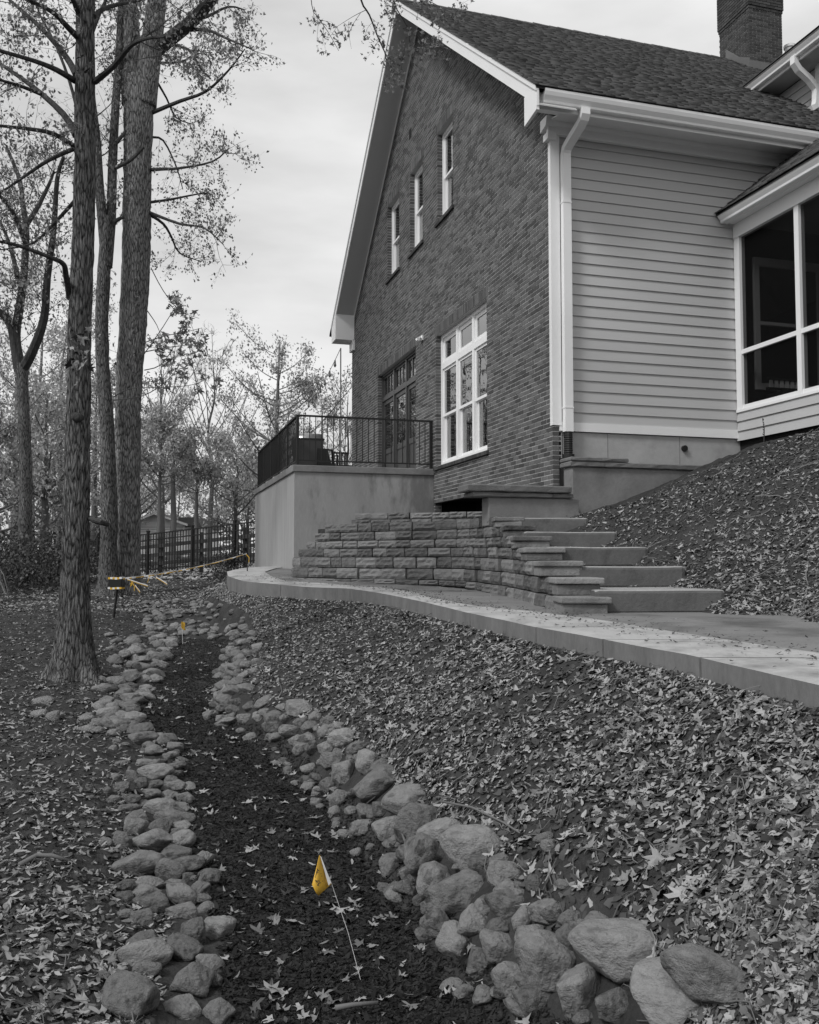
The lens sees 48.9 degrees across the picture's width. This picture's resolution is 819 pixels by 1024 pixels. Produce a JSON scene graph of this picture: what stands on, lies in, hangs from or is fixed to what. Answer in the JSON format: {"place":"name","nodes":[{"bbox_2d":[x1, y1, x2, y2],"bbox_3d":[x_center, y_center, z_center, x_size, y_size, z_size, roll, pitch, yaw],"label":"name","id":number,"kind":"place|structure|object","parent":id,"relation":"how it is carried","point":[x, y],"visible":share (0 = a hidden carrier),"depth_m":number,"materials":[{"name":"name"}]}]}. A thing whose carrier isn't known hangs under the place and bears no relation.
{"place":"outdoors","nodes":[
{"label":"outdoors","id":0,"kind":"place"},
{"bbox_2d":[49,523,99,550],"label":"house","id":1,"kind":"structure","parent":0,"point":[52,540],"depth_m":59.90,"materials":[{"name":"grey"}]},
{"bbox_2d":[299,0,474,92],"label":"overhanging branch","id":2,"kind":"object","parent":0,"point":[421,52],"visible":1,"depth_m":10.61,"materials":[{"name":"grey plant"}]},
{"bbox_2d":[318,528,487,579],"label":"terrace soil","id":3,"kind":"structure","parent":0,"point":[321,530],"depth_m":14.01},
{"bbox_2d":[0,555,818,1023],"bbox_3d":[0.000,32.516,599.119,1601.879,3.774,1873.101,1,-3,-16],"label":"ground","id":4,"kind":"structure","parent":0,"point":[630,1015],"depth_m":5.01,"materials":[{"name":"soil"}]},
{"bbox_2d":[0,567,11,598],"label":"pale shrub","id":5,"kind":"object","parent":4,"relation":"on","point":[2,586],"visible":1,"depth_m":18.08,"materials":[{"name":"grey plant"}]},
{"bbox_2d":[0,321,28,424],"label":"woodland tree","id":6,"kind":"object","parent":4,"relation":"on","point":[4,385],"visible":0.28,"depth_m":46.13,"materials":[{"name":"grey plant"}]},
{"bbox_2d":[0,533,59,592],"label":"shrub","id":7,"kind":"object","parent":4,"relation":"on","point":[10,563],"visible":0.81,"depth_m":20.96,"materials":[{"name":"black plant"}]},
{"bbox_2d":[0,507,60,576],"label":"shrub","id":8,"kind":"object","parent":4,"relation":"on","point":[12,536],"visible":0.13,"depth_m":25.57,"materials":[{"name":"grey plant"}]},
{"bbox_2d":[0,324,63,540],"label":"woodland tree","id":9,"kind":"object","parent":4,"relation":"on","point":[16,493],"visible":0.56,"depth_m":34.56,"materials":[{"name":"grey plant"}]},
{"bbox_2d":[18,853,70,865],"bbox_3d":[-1.796,1.698,4.408,0.243,0.057,0.111,2,-4,-33],"label":"fallen stick","id":10,"kind":"object","parent":4,"relation":"on","point":[35,856],"visible":0.98,"depth_m":4.40,"materials":[{"name":"wood"}]},
{"bbox_2d":[0,307,93,558],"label":"woodland tree","id":11,"kind":"object","parent":4,"relation":"on","point":[15,405],"visible":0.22,"depth_m":40.18,"materials":[{"name":"grey plant"}]},
{"bbox_2d":[0,235,95,560],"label":"woodland tree","id":12,"kind":"object","parent":4,"relation":"on","point":[41,354],"visible":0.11,"depth_m":56.58,"materials":[{"name":"grey plant"}]},
{"bbox_2d":[0,530,96,589],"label":"shrub","id":13,"kind":"object","parent":4,"relation":"on","point":[47,559],"visible":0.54,"depth_m":22.26,"materials":[{"name":"grey plant"}]},
{"bbox_2d":[0,531,98,583],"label":"shrub","id":14,"kind":"object","parent":4,"relation":"on","point":[94,579],"visible":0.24,"depth_m":23.73,"materials":[{"name":"grey plant"}]},
{"bbox_2d":[0,95,122,575],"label":"maple tree","id":15,"kind":"object","parent":4,"relation":"on","point":[22,364],"visible":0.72,"depth_m":23.86,"materials":[{"name":"grey plant"}]},
{"bbox_2d":[41,541,98,574],"bbox_3d":[-10.006,1.387,26.937,2.301,1.298,2.056,1,-3,-16],"label":"shrub","id":16,"kind":"object","parent":4,"relation":"on","point":[92,550],"visible":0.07,"depth_m":26.89,"materials":[{"name":"grey plant"}]},
{"bbox_2d":[0,360,148,564],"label":"woodland tree","id":17,"kind":"object","parent":4,"relation":"on","point":[45,449],"visible":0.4,"depth_m":35.57,"materials":[{"name":"grey plant"}]},
{"bbox_2d":[0,301,151,541],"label":"woodland tree","id":18,"kind":"object","parent":4,"relation":"on","point":[63,345],"visible":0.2,"depth_m":46.02,"materials":[{"name":"grey plant"}]},
{"bbox_2d":[11,267,148,511],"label":"woodland tree","id":19,"kind":"object","parent":4,"relation":"on","point":[111,310],"visible":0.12,"depth_m":58.40,"materials":[{"name":"grey plant"}]},
{"bbox_2d":[18,362,170,562],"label":"woodland tree","id":20,"kind":"object","parent":4,"relation":"on","point":[95,501],"visible":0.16,"depth_m":41.52,"materials":[{"name":"grey plant"}]},
{"bbox_2d":[0,656,191,1023],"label":"fallen leaves","id":21,"kind":"object","parent":4,"relation":"on","point":[25,1005],"visible":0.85,"depth_m":4.00,"materials":[{"name":"plant"}]},
{"bbox_2d":[41,0,170,595],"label":"maple tree","id":22,"kind":"object","parent":4,"relation":"on","point":[107,220],"visible":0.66,"depth_m":19.90,"materials":[{"name":"grey plant"}]},
{"bbox_2d":[0,0,224,684],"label":"maple tree","id":23,"kind":"object","parent":4,"relation":"on","point":[73,658],"visible":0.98,"depth_m":9.50,"materials":[{"name":"grey plant"}]},
{"bbox_2d":[108,577,124,617],"bbox_3d":[-4.838,1.489,14.833,0.224,0.836,0.170,0,-3,0],"label":"wrapped stake","id":24,"kind":"object","parent":4,"relation":"on","point":[117,583],"visible":0.97,"depth_m":14.77,"materials":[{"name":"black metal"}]},
{"bbox_2d":[123,553,248,591],"bbox_3d":[-3.667,1.028,15.425,2.342,0.664,0.537,3,-4,-41],"label":"caution tape","id":25,"kind":"object","parent":24,"relation":"attached to","point":[132,581],"visible":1,"depth_m":15.16,"materials":[{"name":"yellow plastic"}]},
{"bbox_2d":[55,358,186,519],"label":"woodland tree","id":26,"kind":"object","parent":4,"relation":"on","point":[154,502],"visible":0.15,"depth_m":48.30,"materials":[{"name":"grey plant"}]},
{"bbox_2d":[0,477,254,556],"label":"wood","id":27,"kind":"object","parent":4,"relation":"on","point":[1,516],"visible":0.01,"depth_m":84.81,"materials":[{"name":"grey plant"}]},
{"bbox_2d":[11,560,254,579],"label":"lawn leaves","id":28,"kind":"object","parent":4,"relation":"on","point":[205,573],"visible":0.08,"depth_m":27.69,"materials":[{"name":"plant"}]},
{"bbox_2d":[30,631,236,1023],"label":"stone edging","id":29,"kind":"object","parent":4,"relation":"on","point":[127,992],"visible":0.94,"depth_m":4.54,"materials":[{"name":"grey stone"}]},
{"bbox_2d":[98,471,186,558],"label":"woodland tree","id":30,"kind":"object","parent":4,"relation":"on","point":[145,489],"visible":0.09,"depth_m":70.26,"materials":[{"name":"grey plant"}]},
{"bbox_2d":[109,334,218,560],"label":"woodland tree","id":31,"kind":"object","parent":4,"relation":"on","point":[163,501],"visible":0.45,"depth_m":44.06,"materials":[{"name":"plant"}]},
{"bbox_2d":[140,407,203,570],"bbox_3d":[-9.832,-0.938,36.090,3.079,6.676,3.667,1,-3,-16],"label":"woodland tree","id":32,"kind":"object","parent":4,"relation":"on","point":[162,438],"visible":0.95,"depth_m":36.04,"materials":[{"name":"grey plant"}]},
{"bbox_2d":[90,520,254,574],"bbox_3d":[-6.810,1.091,26.079,7.915,1.790,0.090,-2,-4,32],"label":"metal fence","id":33,"kind":"object","parent":4,"relation":"on","point":[148,539],"visible":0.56,"depth_m":25.70,"materials":[{"name":"black metal"}]},
{"bbox_2d":[141,373,207,568],"bbox_3d":[-10.219,-1.629,37.092,3.537,8.078,3.156,0,-3,3],"label":"woodland tree","id":34,"kind":"object","parent":4,"relation":"on","point":[182,400],"visible":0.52,"depth_m":37.00,"materials":[{"name":"grey plant"}]},
{"bbox_2d":[141,512,218,554],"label":"white house","id":35,"kind":"structure","parent":4,"relation":"on","point":[182,523],"depth_m":50.00,"materials":[{"name":"white"}]},
{"bbox_2d":[141,592,237,638],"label":"stone check dam","id":36,"kind":"structure","parent":4,"relation":"on","point":[162,618],"depth_m":14.73,"materials":[{"name":"grey stone"}]},
{"bbox_2d":[140,467,239,558],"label":"woodland tree","id":37,"kind":"object","parent":4,"relation":"on","point":[178,508],"visible":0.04,"depth_m":73.34,"materials":[{"name":"grey plant"}]},
{"bbox_2d":[97,0,285,594],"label":"maple tree","id":38,"kind":"object","parent":4,"relation":"on","point":[141,109],"visible":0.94,"depth_m":20.33,"materials":[{"name":"grey plant"}]},
{"bbox_2d":[64,55,149,385],"bbox_3d":[-4.831,-5.760,14.887,1.174,9.528,11.591,1,-3,-16],"label":"climbing vine","id":39,"kind":"object","parent":38,"relation":"attached to","point":[81,338],"visible":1,"depth_m":9.33,"materials":[{"name":"grey plant"}]},
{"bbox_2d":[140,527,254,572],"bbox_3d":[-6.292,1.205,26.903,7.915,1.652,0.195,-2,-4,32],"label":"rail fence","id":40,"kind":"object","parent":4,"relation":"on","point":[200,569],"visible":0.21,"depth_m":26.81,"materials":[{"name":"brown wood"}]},
{"bbox_2d":[163,432,239,567],"bbox_3d":[-9.330,-0.628,39.938,3.753,6.301,3.466,1,-3,-16],"label":"woodland tree","id":41,"kind":"object","parent":4,"relation":"on","point":[206,461],"visible":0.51,"depth_m":39.88,"materials":[{"name":"grey plant"}]},
{"bbox_2d":[171,316,261,565],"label":"woodland tree","id":42,"kind":"object","parent":4,"relation":"on","point":[210,508],"visible":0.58,"depth_m":44.94,"materials":[{"name":"plant"}]},
{"bbox_2d":[155,460,282,560],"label":"woodland tree","id":43,"kind":"object","parent":4,"relation":"on","point":[226,514],"visible":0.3,"depth_m":57.19,"materials":[{"name":"grey plant"}]},
{"bbox_2d":[156,450,286,559],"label":"woodland tree","id":44,"kind":"object","parent":4,"relation":"on","point":[249,506],"visible":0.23,"depth_m":56.60,"materials":[{"name":"grey plant"}]},
{"bbox_2d":[208,538,250,579],"bbox_3d":[-4.928,1.338,24.767,1.190,1.242,1.200,1,-3,-16],"label":"shrub","id":45,"kind":"object","parent":4,"relation":"on","point":[226,566],"visible":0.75,"depth_m":24.62,"materials":[{"name":"grey plant"}]},
{"bbox_2d":[180,411,286,563],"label":"woodland tree","id":46,"kind":"object","parent":4,"relation":"on","point":[235,501],"visible":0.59,"depth_m":40.60,"materials":[{"name":"grey plant"}]},
{"bbox_2d":[199,446,286,550],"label":"woodland tree","id":47,"kind":"object","parent":4,"relation":"on","point":[238,511],"visible":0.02,"depth_m":59.73,"materials":[{"name":"grey plant"}]},
{"bbox_2d":[190,308,351,483],"bbox_3d":[-5.511,-3.148,38.435,5.886,10.989,6.741,-2,-4,36],"label":"woodland tree","id":48,"kind":"object","parent":4,"relation":"on","point":[276,404],"visible":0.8,"depth_m":37.98,"materials":[{"name":"grey plant"}]},
{"bbox_2d":[294,372,351,464],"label":"woodland tree","id":49,"kind":"object","parent":4,"relation":"on","point":[333,413],"visible":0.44,"depth_m":43.12,"materials":[{"name":"grey plant"}]},
{"bbox_2d":[318,373,351,464],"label":"woodland tree","id":50,"kind":"object","parent":4,"relation":"on","point":[347,442],"visible":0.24,"depth_m":44.22,"materials":[{"name":"plant"}]},
{"bbox_2d":[254,414,433,568],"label":"raised patio","id":51,"kind":"structure","parent":4,"relation":"on","point":[297,506],"depth_m":17.62,"materials":[{"name":"paint"}]},
{"bbox_2d":[292,433,324,464],"bbox_3d":[-2.137,-1.212,18.937,0.603,0.887,0.576,1,-3,-16],"label":"patio grill","id":52,"kind":"object","parent":51,"relation":"on","point":[312,445],"visible":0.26,"depth_m":18.67,"materials":[{"name":"grey metal"}]},
{"bbox_2d":[297,348,340,464],"bbox_3d":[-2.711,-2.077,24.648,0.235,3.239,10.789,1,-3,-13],"label":"patio umbrella","id":53,"kind":"object","parent":51,"relation":"on","point":[324,381],"visible":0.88,"depth_m":19.88,"materials":[{"name":"grey fabric"}]},
{"bbox_2d":[317,448,335,465],"bbox_3d":[-1.756,-1.039,18.771,0.400,0.530,0.450,1,-3,-16],"label":"patio chair","id":54,"kind":"object","parent":51,"relation":"on","point":[324,454],"visible":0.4,"depth_m":18.59,"materials":[{"name":"black plastic"}]},
{"bbox_2d":[334,452,352,465],"bbox_3d":[-1.434,-1.027,19.276,0.346,0.557,0.464,1,-3,-16],"label":"patio chair","id":55,"kind":"object","parent":51,"relation":"on","point":[342,453],"visible":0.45,"depth_m":19.44,"materials":[{"name":"black plastic"}]},
{"bbox_2d":[139,632,573,1023],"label":"mulch","id":56,"kind":"object","parent":4,"relation":"on","point":[361,952],"visible":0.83,"depth_m":4.09,"materials":[{"name":"black wood"}]},
{"bbox_2d":[181,622,185,643],"bbox_3d":[-3.189,1.714,12.677,0.047,0.338,0.087,0,-3,7],"label":"marking flag","id":57,"kind":"object","parent":56,"relation":"on","point":[183,625],"visible":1,"depth_m":12.69,"materials":[{"name":"yellow plastic"}]},
{"bbox_2d":[312,855,360,978],"bbox_3d":[-0.271,1.556,3.391,0.173,0.492,0.119,-1,-3,11],"label":"marking flag","id":58,"kind":"object","parent":56,"relation":"on","point":[321,882],"visible":0.94,"depth_m":3.42,"materials":[{"name":"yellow plastic"}]},
{"bbox_2d":[143,636,558,1023],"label":"bed leaves","id":59,"kind":"object","parent":56,"relation":"on","point":[324,951],"visible":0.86,"depth_m":4.01,"materials":[{"name":"grey plant"}]},
{"bbox_2d":[335,1000,377,1010],"bbox_3d":[-0.187,1.741,3.178,0.155,0.022,0.019,1,-3,-14],"label":"fallen stick","id":60,"kind":"object","parent":56,"relation":"on","point":[350,1005],"visible":1,"depth_m":3.17,"materials":[{"name":"wood"}]},
{"bbox_2d":[0,430,818,1023],"bbox_3d":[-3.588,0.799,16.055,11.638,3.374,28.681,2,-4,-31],"label":"leaf litter","id":61,"kind":"object","parent":4,"relation":"on","point":[784,988],"visible":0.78,"depth_m":4.07,"materials":[{"name":"plant"}]},
{"bbox_2d":[290,512,611,614],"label":"block retaining wall","id":62,"kind":"structure","parent":4,"relation":"on","point":[515,564],"depth_m":12.81,"materials":[{"name":"grey stone"}]},
{"bbox_2d":[458,484,578,525],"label":"landing wall","id":63,"kind":"structure","parent":62,"relation":"on","point":[529,501],"depth_m":11.81,"materials":[{"name":"concrete"}]},
{"bbox_2d":[202,604,746,1023],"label":"stone edging","id":64,"kind":"object","parent":4,"relation":"on","point":[677,984],"visible":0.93,"depth_m":3.54,"materials":[{"name":"grey stone"}]},
{"bbox_2d":[439,800,520,833],"bbox_3d":[0.330,1.438,4.263,0.039,0.074,0.825,1,-3,-23],"label":"fallen stick","id":65,"kind":"object","parent":4,"relation":"on","point":[476,809],"visible":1,"depth_m":4.28,"materials":[{"name":"wood"}]},
{"bbox_2d":[227,566,818,709],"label":"walkway","id":66,"kind":"structure","parent":4,"relation":"on","point":[795,675],"depth_m":6.22,"materials":[{"name":"concrete"}]},
{"bbox_2d":[254,565,817,666],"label":"paving debris","id":67,"kind":"object","parent":66,"relation":"on","point":[815,657],"visible":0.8,"depth_m":7.09,"materials":[{"name":"grey plant"}]},
{"bbox_2d":[517,518,723,612],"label":"stone steps","id":68,"kind":"structure","parent":66,"relation":"on","point":[586,548],"depth_m":8.75,"materials":[{"name":"grey stone"}]},
{"bbox_2d":[243,601,818,1023],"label":"dry stems","id":69,"kind":"object","parent":4,"relation":"on","point":[667,887],"visible":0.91,"depth_m":3.81,"materials":[{"name":"plant"}]},
{"bbox_2d":[329,0,818,512],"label":"brick house","id":70,"kind":"structure","parent":4,"relation":"on","point":[563,242],"depth_m":13.78,"materials":[{"name":"grey brick"}]},
{"bbox_2d":[385,198,399,284],"bbox_3d":[-0.295,-6.441,21.198,0.275,1.888,1.182,1,-3,-16],"label":"window","id":71,"kind":"structure","parent":70,"relation":"in","point":[395,209],"depth_m":21.57,"materials":[{"name":"white glass"}]},
{"bbox_2d":[407,164,423,258],"bbox_3d":[0.234,-6.540,19.397,0.275,1.888,1.081,1,-3,-16],"label":"window","id":72,"kind":"structure","parent":70,"relation":"in","point":[419,240],"depth_m":19.72,"materials":[{"name":"white glass"}]},
{"bbox_2d":[434,121,453,227],"bbox_3d":[0.778,-6.641,17.548,0.275,1.888,1.081,1,-3,-16],"label":"window","id":73,"kind":"structure","parent":70,"relation":"in","point":[447,138],"depth_m":17.85,"materials":[{"name":"white glass"}]},
{"bbox_2d":[433,303,488,470],"bbox_3d":[1.006,-2.229,16.525,0.275,2.686,2.910,1,-3,-16],"label":"window","id":74,"kind":"structure","parent":70,"relation":"in","point":[463,347],"depth_m":16.69,"materials":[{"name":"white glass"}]},
{"bbox_2d":[752,257,818,390],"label":"window","id":75,"kind":"structure","parent":70,"relation":"in","point":[774,301],"depth_m":13.84,"materials":[{"name":"grey glass"}]},
{"bbox_2d":[766,377,808,398],"bbox_3d":[5.743,-1.696,13.396,0.740,0.650,0.360,1,-3,-16],"label":"porch bench","id":76,"kind":"object","parent":70,"relation":"on","point":[785,390],"visible":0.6,"depth_m":13.49,"materials":[{"name":"black wood"}]},
{"bbox_2d":[565,432,818,622],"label":"soil mound","id":77,"kind":"object","parent":4,"relation":"on","point":[763,518],"visible":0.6,"depth_m":9.62,"materials":[{"name":"grey soil"}]},
{"bbox_2d":[560,456,702,514],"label":"foundation retaining wall","id":78,"kind":"structure","parent":77,"relation":"on","point":[594,483],"depth_m":12.42,"materials":[{"name":"concrete"}]},
{"bbox_2d":[604,429,818,623],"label":"dry stems","id":79,"kind":"object","parent":77,"relation":"on","point":[816,594],"visible":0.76,"depth_m":8.91,"materials":[{"name":"plant"}]},
{"bbox_2d":[742,560,783,581],"bbox_3d":[3.182,0.527,8.067,0.497,0.201,0.049,1,-3,-24],"label":"fallen stick","id":80,"kind":"object","parent":77,"relation":"on","point":[762,573],"visible":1,"depth_m":8.03,"materials":[{"name":"wood"}]},
{"bbox_2d":[762,418,764,441],"bbox_3d":[4.965,-1.121,12.624,0.032,0.401,0.091,-2,-4,34],"label":"weed stem","id":81,"kind":"object","parent":77,"relation":"on","point":[764,430],"visible":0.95,"depth_m":12.62,"materials":[{"name":"grey"}]},
{"bbox_2d":[794,526,818,549],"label":"fallen stick","id":82,"kind":"object","parent":77,"relation":"on","point":[804,539],"visible":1,"depth_m":8.32,"materials":[{"name":"wood"}]},
{"bbox_2d":[0,0,818,552],"label":"sky","id":83,"kind":"structure","parent":0,"point":[312,113],"materials":[{"name":"white"}]}
]}

